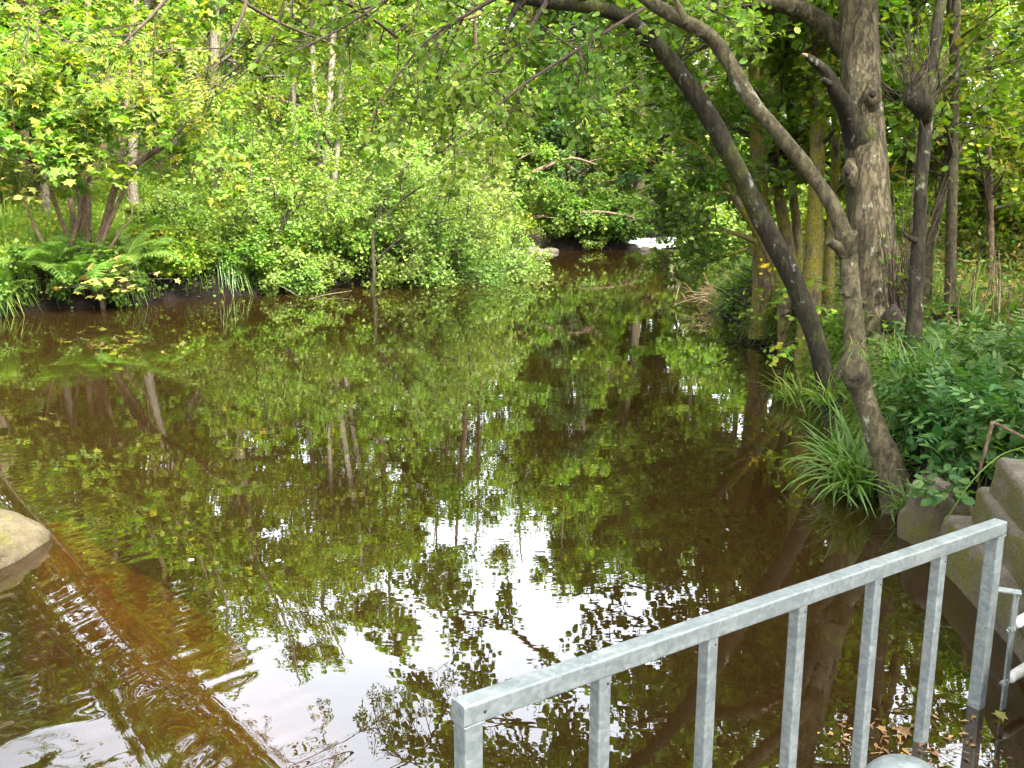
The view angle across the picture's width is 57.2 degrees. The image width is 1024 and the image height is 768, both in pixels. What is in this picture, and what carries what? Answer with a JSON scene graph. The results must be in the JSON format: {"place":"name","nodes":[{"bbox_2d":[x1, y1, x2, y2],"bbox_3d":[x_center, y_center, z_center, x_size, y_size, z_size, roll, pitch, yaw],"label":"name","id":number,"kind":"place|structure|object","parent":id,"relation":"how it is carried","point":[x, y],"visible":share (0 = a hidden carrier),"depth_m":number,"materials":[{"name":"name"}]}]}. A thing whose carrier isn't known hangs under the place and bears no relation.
{"place":"outdoors","nodes":[
{"label":"outdoors","id":0,"kind":"place"},
{"bbox_2d":[0,234,1023,767],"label":"water","id":1,"kind":"structure","parent":0,"point":[434,500],"depth_m":5.45,"materials":[{"name":"brown liquid"}]},
{"bbox_2d":[0,509,50,568],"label":"boulder","id":2,"kind":"object","parent":1,"relation":"in","point":[21,536],"visible":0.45,"depth_m":5.35,"materials":[{"name":"stone"}]},
{"bbox_2d":[518,190,624,249],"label":"overhanging bush","id":3,"kind":"object","parent":1,"relation":"on","point":[559,229],"visible":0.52,"depth_m":29.04,"materials":[{"name":"green plant"}]},
{"bbox_2d":[451,518,1006,767],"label":"guard rail","id":4,"kind":"object","parent":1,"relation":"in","point":[472,712],"visible":1,"depth_m":2.81,"materials":[{"name":"metal"}]},
{"bbox_2d":[998,587,1021,710],"bbox_3d":[1.875,1.319,3.680,0.133,1.090,0.081,4,13,19],"label":"flat bar bracket","id":5,"kind":"object","parent":4,"relation":"attached to","point":[1010,630],"visible":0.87,"depth_m":3.60,"materials":[{"name":"metal"}]},
{"bbox_2d":[674,202,804,278],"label":"overhanging bush","id":6,"kind":"object","parent":1,"relation":"on","point":[728,218],"visible":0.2,"depth_m":18.02,"materials":[{"name":"green plant"}]},
{"bbox_2d":[817,708,1011,767],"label":"drift litter","id":7,"kind":"object","parent":1,"relation":"on","point":[935,752],"visible":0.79,"depth_m":3.44,"materials":[{"name":"brown plant"}]},
{"bbox_2d":[0,0,1023,517],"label":"ground","id":8,"kind":"structure","parent":0,"point":[190,292],"depth_m":16.63,"materials":[{"name":"soil"}]},
{"bbox_2d":[0,66,25,193],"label":"hazel tree","id":9,"kind":"object","parent":8,"relation":"on","point":[4,183],"visible":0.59,"depth_m":19.82,"materials":[{"name":"green plant"}]},
{"bbox_2d":[0,239,33,301],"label":"bank shrub","id":10,"kind":"object","parent":8,"relation":"on","point":[18,255],"visible":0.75,"depth_m":14.36,"materials":[{"name":"green plant"}]},
{"bbox_2d":[0,239,76,281],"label":"fern","id":11,"kind":"object","parent":8,"relation":"on","point":[3,258],"visible":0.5,"depth_m":14.63,"materials":[{"name":"plant"}]},
{"bbox_2d":[0,0,106,218],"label":"grey trunk tree","id":12,"kind":"object","parent":8,"relation":"on","point":[5,113],"visible":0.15,"depth_m":18.72,"materials":[{"name":"green plant"}]},
{"bbox_2d":[4,233,106,272],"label":"fern","id":13,"kind":"object","parent":8,"relation":"on","point":[43,256],"visible":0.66,"depth_m":14.91,"materials":[{"name":"plant"}]},
{"bbox_2d":[22,235,138,276],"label":"fern","id":14,"kind":"object","parent":8,"relation":"on","point":[79,264],"visible":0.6,"depth_m":14.96,"materials":[{"name":"plant"}]},
{"bbox_2d":[15,234,148,307],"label":"bank shrub","id":15,"kind":"object","parent":8,"relation":"on","point":[68,276],"visible":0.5,"depth_m":15.22,"materials":[{"name":"green plant"}]},
{"bbox_2d":[0,0,175,200],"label":"sycamore tree","id":16,"kind":"object","parent":8,"relation":"on","point":[4,14],"visible":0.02,"depth_m":21.47,"materials":[{"name":"green plant"}]},
{"bbox_2d":[69,224,185,281],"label":"fern","id":17,"kind":"object","parent":8,"relation":"on","point":[131,254],"visible":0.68,"depth_m":15.41,"materials":[{"name":"plant"}]},
{"bbox_2d":[0,0,259,307],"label":"sycamore coppice","id":18,"kind":"object","parent":8,"relation":"on","point":[71,121],"visible":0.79,"depth_m":14.68,"materials":[{"name":"green plant"}]},
{"bbox_2d":[0,184,54,203],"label":"yellowing spray","id":19,"kind":"object","parent":18,"relation":"attached to","point":[22,192],"visible":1,"depth_m":14.87,"materials":[{"name":"yellow plant"}]},
{"bbox_2d":[53,268,180,299],"bbox_3d":[-6.340,-1.573,14.808,1.983,0.507,0.910,4,13,17],"label":"yellowing spray","id":20,"kind":"object","parent":18,"relation":"attached to","point":[108,281],"visible":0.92,"depth_m":14.88,"materials":[{"name":"yellow plant"}]},
{"bbox_2d":[81,0,207,216],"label":"grey trunk tree","id":21,"kind":"object","parent":8,"relation":"on","point":[134,190],"visible":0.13,"depth_m":19.94,"materials":[{"name":"green plant"}]},
{"bbox_2d":[115,226,178,265],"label":"fern","id":22,"kind":"object","parent":8,"relation":"on","point":[146,251],"visible":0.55,"depth_m":16.10,"materials":[{"name":"plant"}]},
{"bbox_2d":[93,221,215,281],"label":"bank shrub","id":23,"kind":"object","parent":8,"relation":"on","point":[165,265],"visible":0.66,"depth_m":16.28,"materials":[{"name":"green plant"}]},
{"bbox_2d":[113,177,203,230],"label":"bank shrub","id":24,"kind":"object","parent":8,"relation":"on","point":[146,208],"visible":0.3,"depth_m":18.24,"materials":[{"name":"green plant"}]},
{"bbox_2d":[92,0,239,149],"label":"tree","id":25,"kind":"object","parent":8,"relation":"on","point":[174,142],"visible":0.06,"depth_m":29.52,"materials":[{"name":"green plant"}]},
{"bbox_2d":[112,1,256,84],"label":"hillside tree","id":26,"kind":"object","parent":8,"relation":"on","point":[227,64],"visible":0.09,"depth_m":38.29,"materials":[{"name":"green plant"}]},
{"bbox_2d":[107,0,345,191],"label":"ash tree","id":27,"kind":"object","parent":8,"relation":"on","point":[213,42],"visible":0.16,"depth_m":24.81,"materials":[{"name":"green plant"}]},
{"bbox_2d":[192,216,284,283],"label":"bank shrub","id":28,"kind":"object","parent":8,"relation":"on","point":[250,247],"visible":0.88,"depth_m":17.15,"materials":[{"name":"green plant"}]},
{"bbox_2d":[151,97,353,264],"bbox_3d":[-5.087,-3.704,18.512,3.421,3.852,4.324,5,13,23],"label":"alder bush","id":29,"kind":"object","parent":8,"relation":"on","point":[248,200],"visible":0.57,"depth_m":18.13,"materials":[{"name":"green plant"}]},
{"bbox_2d":[182,0,325,142],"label":"hillside tree","id":30,"kind":"object","parent":8,"relation":"on","point":[264,80],"visible":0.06,"depth_m":31.12,"materials":[{"name":"green plant"}]},
{"bbox_2d":[0,234,511,317],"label":"grass","id":31,"kind":"structure","parent":8,"relation":"on","point":[132,291],"depth_m":15.80,"materials":[{"name":"plant"}]},
{"bbox_2d":[171,38,381,214],"bbox_3d":[-6.001,-5.104,22.337,5.955,5.562,5.903,0,12,0],"label":"willow bush","id":32,"kind":"object","parent":8,"relation":"on","point":[237,142],"visible":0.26,"depth_m":21.47,"materials":[{"name":"green plant"}]},
{"bbox_2d":[0,213,553,308],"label":"undergrowth","id":33,"kind":"object","parent":8,"relation":"on","point":[158,287],"visible":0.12,"depth_m":17.00,"materials":[{"name":"green plant"}]},
{"bbox_2d":[0,158,556,309],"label":"grass","id":34,"kind":"structure","parent":8,"relation":"on","point":[64,215],"depth_m":18.20,"materials":[{"name":"plant"}]},
{"bbox_2d":[197,0,401,165],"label":"tree","id":35,"kind":"object","parent":8,"relation":"on","point":[229,51],"visible":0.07,"depth_m":29.59,"materials":[{"name":"green plant"}]},
{"bbox_2d":[252,245,354,296],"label":"bank shrub","id":36,"kind":"object","parent":8,"relation":"on","point":[296,274],"visible":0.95,"depth_m":17.57,"materials":[{"name":"green plant"}]},
{"bbox_2d":[227,0,405,208],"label":"ash clump","id":37,"kind":"object","parent":8,"relation":"on","point":[308,93],"visible":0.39,"depth_m":22.18,"materials":[{"name":"green plant"}]},
{"bbox_2d":[0,0,678,207],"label":"undergrowth","id":38,"kind":"object","parent":8,"relation":"on","point":[156,158],"visible":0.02,"depth_m":29.55,"materials":[{"name":"green plant"}]},
{"bbox_2d":[260,142,457,288],"bbox_3d":[-3.173,-3.412,19.270,3.730,3.103,3.264,5,13,23],"label":"alder bush","id":39,"kind":"object","parent":8,"relation":"on","point":[330,223],"visible":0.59,"depth_m":18.64,"materials":[{"name":"green plant"}]},
{"bbox_2d":[272,0,499,185],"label":"sycamore tree","id":40,"kind":"object","parent":8,"relation":"on","point":[472,135],"visible":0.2,"depth_m":27.05,"materials":[{"name":"green plant"}]},
{"bbox_2d":[320,8,451,164],"bbox_3d":[-4.719,-9.272,32.033,5.430,7.317,4.179,2,12,10],"label":"hazel tree","id":41,"kind":"object","parent":8,"relation":"on","point":[388,83],"visible":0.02,"depth_m":31.48,"materials":[{"name":"green plant"}]},
{"bbox_2d":[290,47,531,266],"bbox_3d":[-2.336,-5.262,23.314,5.274,5.883,6.307,4,13,20],"label":"willow bush","id":42,"kind":"object","parent":8,"relation":"on","point":[424,149],"visible":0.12,"depth_m":22.55,"materials":[{"name":"green plant"}]},
{"bbox_2d":[308,141,553,289],"bbox_3d":[-1.830,-3.047,20.185,4.909,4.126,5.103,12,17,44],"label":"alder bush","id":43,"kind":"object","parent":8,"relation":"on","point":[450,257],"visible":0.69,"depth_m":19.00,"materials":[{"name":"green plant"}]},
{"bbox_2d":[388,0,558,214],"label":"alder tree","id":44,"kind":"object","parent":8,"relation":"on","point":[476,38],"visible":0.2,"depth_m":27.78,"materials":[{"name":"green plant"}]},
{"bbox_2d":[449,25,540,200],"bbox_3d":[-1.320,-9.974,36.433,5.430,7.317,4.179,4,13,18],"label":"hazel tree","id":45,"kind":"object","parent":8,"relation":"on","point":[532,164],"visible":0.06,"depth_m":36.01,"materials":[{"name":"green plant"}]},
{"bbox_2d":[445,217,553,274],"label":"alder bush","id":46,"kind":"object","parent":8,"relation":"on","point":[532,257],"visible":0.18,"depth_m":21.98,"materials":[{"name":"green plant"}]},
{"bbox_2d":[248,0,848,437],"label":"leaning tree","id":47,"kind":"object","parent":8,"relation":"on","point":[480,82],"visible":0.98,"depth_m":6.47,"materials":[{"name":"green plant"}]},
{"bbox_2d":[0,0,457,149],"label":"ash bough","id":48,"kind":"object","parent":47,"relation":"attached to","point":[194,85],"visible":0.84,"depth_m":6.36,"materials":[{"name":"green plant"}]},
{"bbox_2d":[762,335,806,366],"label":"leafy sprig","id":49,"kind":"object","parent":47,"relation":"attached to","point":[783,352],"visible":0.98,"depth_m":8.64,"materials":[{"name":"green plant"}]},
{"bbox_2d":[794,367,852,419],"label":"grass tuft","id":50,"kind":"object","parent":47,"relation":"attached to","point":[827,394],"visible":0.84,"depth_m":7.37,"materials":[{"name":"plant"}]},
{"bbox_2d":[494,40,605,186],"bbox_3d":[1.161,-10.088,37.562,5.430,7.317,4.179,11,16,43],"label":"hazel tree","id":51,"kind":"object","parent":8,"relation":"on","point":[532,116],"visible":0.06,"depth_m":36.82,"materials":[{"name":"green plant"}]},
{"bbox_2d":[491,147,620,238],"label":"overhanging bush","id":52,"kind":"object","parent":8,"relation":"on","point":[544,193],"visible":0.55,"depth_m":29.03,"materials":[{"name":"green plant"}]},
{"bbox_2d":[497,0,653,193],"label":"tree","id":53,"kind":"object","parent":8,"relation":"on","point":[607,152],"visible":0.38,"depth_m":34.18,"materials":[{"name":"green plant"}]},
{"bbox_2d":[497,0,655,197],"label":"elm tree","id":54,"kind":"object","parent":8,"relation":"on","point":[624,89],"visible":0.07,"depth_m":38.52,"materials":[{"name":"green plant"}]},
{"bbox_2d":[500,1,661,199],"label":"tree","id":55,"kind":"object","parent":8,"relation":"on","point":[638,185],"visible":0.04,"depth_m":41.27,"materials":[{"name":"green plant"}]},
{"bbox_2d":[521,11,644,200],"bbox_3d":[2.087,-9.373,32.326,3.827,7.994,4.372,-6,14,-28],"label":"dark tree","id":56,"kind":"object","parent":8,"relation":"on","point":[550,132],"visible":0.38,"depth_m":32.04,"materials":[{"name":"green plant"}]},
{"bbox_2d":[569,172,654,244],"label":"overhanging bush","id":57,"kind":"object","parent":8,"relation":"on","point":[625,205],"visible":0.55,"depth_m":29.46,"materials":[{"name":"green plant"}]},
{"bbox_2d":[356,0,948,338],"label":"mossy tree","id":58,"kind":"object","parent":8,"relation":"on","point":[757,149],"visible":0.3,"depth_m":11.93,"materials":[{"name":"green plant"}]},
{"bbox_2d":[608,50,719,192],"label":"tree","id":59,"kind":"object","parent":8,"relation":"on","point":[660,142],"visible":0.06,"depth_m":47.32,"materials":[{"name":"green plant"}]},
{"bbox_2d":[605,42,724,205],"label":"alder tree","id":60,"kind":"object","parent":8,"relation":"on","point":[656,67],"visible":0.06,"depth_m":44.95,"materials":[{"name":"green plant"}]},
{"bbox_2d":[596,8,744,197],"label":"tree","id":61,"kind":"object","parent":8,"relation":"on","point":[649,151],"visible":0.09,"depth_m":40.34,"materials":[{"name":"green plant"}]},
{"bbox_2d":[667,263,742,313],"bbox_3d":[3.843,-1.386,15.562,2.449,1.275,3.339,-4,13,-18],"label":"reed heap","id":62,"kind":"object","parent":8,"relation":"on","point":[705,293],"visible":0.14,"depth_m":15.37,"materials":[{"name":"plant"}]},
{"bbox_2d":[635,96,791,354],"bbox_3d":[2.233,-1.725,10.844,1.883,3.317,1.696,8,14,33],"label":"crooked sapling","id":63,"kind":"object","parent":8,"relation":"on","point":[693,221],"visible":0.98,"depth_m":10.88,"materials":[{"name":"green plant"}]},
{"bbox_2d":[692,268,787,327],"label":"leafy sprig","id":64,"kind":"object","parent":63,"relation":"attached to","point":[777,317],"visible":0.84,"depth_m":10.54,"materials":[{"name":"green plant"}]},
{"bbox_2d":[661,49,807,184],"bbox_3d":[8.021,-12.303,32.826,6.036,14.144,7.402,0,12,0],"label":"sycamore tree","id":65,"kind":"object","parent":8,"relation":"on","point":[669,157],"visible":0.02,"depth_m":32.20,"materials":[{"name":"green plant"}]},
{"bbox_2d":[666,116,840,250],"bbox_3d":[5.774,-4.263,22.069,4.582,4.472,4.663,0,12,0],"label":"overhanging bush","id":66,"kind":"object","parent":8,"relation":"on","point":[772,211],"visible":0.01,"depth_m":21.12,"materials":[{"name":"green plant"}]},
{"bbox_2d":[643,0,891,272],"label":"mossy tree","id":67,"kind":"object","parent":8,"relation":"on","point":[792,236],"visible":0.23,"depth_m":12.16,"materials":[{"name":"green plant"}]},
{"bbox_2d":[707,253,841,355],"bbox_3d":[3.787,-0.967,12.308,1.890,1.481,4.353,0,12,0],"label":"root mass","id":68,"kind":"object","parent":8,"relation":"on","point":[748,303],"visible":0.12,"depth_m":12.65,"materials":[{"name":"plant"}]},
{"bbox_2d":[638,0,911,515],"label":"leaning tree","id":69,"kind":"object","parent":8,"relation":"on","point":[883,450],"visible":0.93,"depth_m":6.02,"materials":[{"name":"brown plant"}]},
{"bbox_2d":[747,364,813,404],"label":"grass tuft","id":70,"kind":"object","parent":8,"relation":"on","point":[782,386],"visible":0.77,"depth_m":8.87,"materials":[{"name":"plant"}]},
{"bbox_2d":[760,365,820,413],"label":"grass tuft","id":71,"kind":"object","parent":8,"relation":"on","point":[791,395],"visible":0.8,"depth_m":8.60,"materials":[{"name":"plant"}]},
{"bbox_2d":[565,0,1022,365],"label":"mossy tree","id":72,"kind":"object","parent":8,"relation":"on","point":[774,65],"visible":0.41,"depth_m":10.54,"materials":[{"name":"green plant"}]},
{"bbox_2d":[690,238,904,403],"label":"undergrowth","id":73,"kind":"object","parent":8,"relation":"on","point":[741,263],"visible":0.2,"depth_m":11.87,"materials":[{"name":"green plant"}]},
{"bbox_2d":[750,268,841,319],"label":"leafy sprig","id":74,"kind":"object","parent":73,"relation":"on","point":[809,283],"visible":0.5,"depth_m":9.62,"materials":[{"name":"green plant"}]},
{"bbox_2d":[693,257,927,458],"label":"grass","id":75,"kind":"structure","parent":8,"relation":"on","point":[854,427],"depth_m":7.84,"materials":[{"name":"plant"}]},
{"bbox_2d":[666,0,963,372],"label":"tree","id":76,"kind":"object","parent":8,"relation":"on","point":[865,176],"visible":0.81,"depth_m":8.33,"materials":[{"name":"brown plant"}]},
{"bbox_2d":[782,305,842,324],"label":"leafy sprig","id":77,"kind":"object","parent":76,"relation":"attached to","point":[819,309],"visible":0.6,"depth_m":8.44,"materials":[{"name":"green plant"}]},
{"bbox_2d":[779,395,900,485],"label":"grass tuft","id":78,"kind":"object","parent":8,"relation":"on","point":[849,449],"visible":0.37,"depth_m":6.49,"materials":[{"name":"plant"}]},
{"bbox_2d":[781,401,915,514],"bbox_3d":[2.269,0.430,6.061,1.074,0.551,0.876,-35,34,-17],"label":"grass tuft","id":79,"kind":"object","parent":8,"relation":"on","point":[840,464],"visible":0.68,"depth_m":6.13,"materials":[{"name":"plant"}]},
{"bbox_2d":[792,440,908,508],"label":"grass tuft","id":80,"kind":"object","parent":8,"relation":"on","point":[854,476],"visible":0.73,"depth_m":6.04,"materials":[{"name":"plant"}]},
{"bbox_2d":[711,237,1023,386],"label":"undergrowth","id":81,"kind":"object","parent":8,"relation":"on","point":[1011,306],"depth_m":8.84,"materials":[{"name":"green plant"}]},
{"bbox_2d":[768,110,980,259],"bbox_3d":[6.569,-3.427,17.213,3.901,3.826,4.687,3,12,13],"label":"hazel bush","id":82,"kind":"object","parent":8,"relation":"on","point":[802,200],"visible":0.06,"depth_m":16.65,"materials":[{"name":"green plant"}]},
{"bbox_2d":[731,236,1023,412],"bbox_3d":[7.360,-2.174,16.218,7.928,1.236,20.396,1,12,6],"label":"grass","id":83,"kind":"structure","parent":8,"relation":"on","point":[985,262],"depth_m":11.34,"materials":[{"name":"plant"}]},
{"bbox_2d":[867,477,908,523],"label":"grass tuft","id":84,"kind":"object","parent":8,"relation":"on","point":[903,501],"visible":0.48,"depth_m":5.72,"materials":[{"name":"plant"}]},
{"bbox_2d":[778,0,1023,328],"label":"birch tree","id":85,"kind":"object","parent":8,"relation":"on","point":[954,113],"visible":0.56,"depth_m":9.58,"materials":[{"name":"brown plant"}]},
{"bbox_2d":[790,213,1023,334],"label":"bracken","id":86,"kind":"object","parent":8,"relation":"on","point":[941,242],"visible":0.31,"depth_m":11.30,"materials":[{"name":"green plant"}]},
{"bbox_2d":[802,0,1023,199],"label":"dark tree","id":87,"kind":"object","parent":8,"relation":"on","point":[969,4],"visible":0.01,"depth_m":19.07,"materials":[{"name":"green plant"}]},
{"bbox_2d":[848,327,978,395],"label":"grass tuft","id":88,"kind":"object","parent":8,"relation":"on","point":[934,361],"visible":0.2,"depth_m":6.40,"materials":[{"name":"plant"}]},
{"bbox_2d":[878,359,949,429],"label":"grass tuft","id":89,"kind":"object","parent":8,"relation":"on","point":[914,393],"visible":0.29,"depth_m":6.22,"materials":[{"name":"plant"}]},
{"bbox_2d":[872,328,967,397],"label":"grass tuft","id":90,"kind":"object","parent":8,"relation":"on","point":[903,362],"visible":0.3,"depth_m":6.66,"materials":[{"name":"plant"}]},
{"bbox_2d":[849,0,1005,358],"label":"slim tree","id":91,"kind":"object","parent":8,"relation":"on","point":[918,96],"visible":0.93,"depth_m":7.25,"materials":[{"name":"brown plant"}]},
{"bbox_2d":[897,470,972,544],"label":"rock","id":92,"kind":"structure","parent":8,"relation":"on","point":[917,523],"depth_m":5.25,"materials":[{"name":"stone"}]},
{"bbox_2d":[906,461,956,498],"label":"leafy sprig","id":93,"kind":"object","parent":92,"relation":"on","point":[919,484],"visible":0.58,"depth_m":5.30,"materials":[{"name":"green plant"}]},
{"bbox_2d":[867,292,1023,488],"bbox_3d":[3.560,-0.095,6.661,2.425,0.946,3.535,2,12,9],"label":"undergrowth","id":94,"kind":"object","parent":8,"relation":"on","point":[992,376],"visible":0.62,"depth_m":5.94,"materials":[{"name":"green plant"}]},
{"bbox_2d":[890,0,1023,267],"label":"tree","id":95,"kind":"object","parent":8,"relation":"on","point":[966,177],"visible":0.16,"depth_m":13.44,"materials":[{"name":"green plant"}]},
{"bbox_2d":[922,0,1023,283],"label":"slim tree","id":96,"kind":"object","parent":8,"relation":"on","point":[991,162],"visible":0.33,"depth_m":11.93,"materials":[{"name":"green plant"}]},
{"bbox_2d":[931,290,1022,324],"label":"fern","id":97,"kind":"object","parent":8,"relation":"on","point":[968,307],"visible":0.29,"depth_m":9.52,"materials":[{"name":"plant"}]},
{"bbox_2d":[933,299,1023,332],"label":"fern","id":98,"kind":"object","parent":8,"relation":"on","point":[988,318],"visible":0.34,"depth_m":9.09,"materials":[{"name":"plant"}]},
{"bbox_2d":[940,457,1023,662],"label":"stone steps","id":99,"kind":"structure","parent":8,"relation":"on","point":[1001,497],"depth_m":4.53,"materials":[{"name":"concrete"}]},
{"bbox_2d":[905,466,975,505],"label":"leafy sprig","id":100,"kind":"object","parent":99,"relation":"on","point":[935,496],"visible":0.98,"depth_m":5.03,"materials":[{"name":"green plant"}]},
{"bbox_2d":[941,137,1023,276],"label":"hazel bush","id":101,"kind":"object","parent":8,"relation":"on","point":[968,237],"visible":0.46,"depth_m":13.28,"materials":[{"name":"green plant"}]},
{"bbox_2d":[975,421,1023,481],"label":"plant stalk","id":102,"kind":"object","parent":8,"relation":"on","point":[992,423],"visible":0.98,"depth_m":5.10,"materials":[{"name":"brown plant"}]},
{"bbox_2d":[977,0,1023,163],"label":"hillside tree","id":103,"kind":"object","parent":8,"relation":"on","point":[1010,23],"visible":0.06,"depth_m":21.91,"materials":[{"name":"green plant"}]},
{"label":"weir sill","id":104,"kind":"structure","parent":8,"relation":"on","visible":0},
{"bbox_2d":[865,754,933,767],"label":"round post","id":105,"kind":"object","parent":104,"relation":"on","point":[896,761],"visible":1,"depth_m":2.02,"materials":[{"name":"metal"}]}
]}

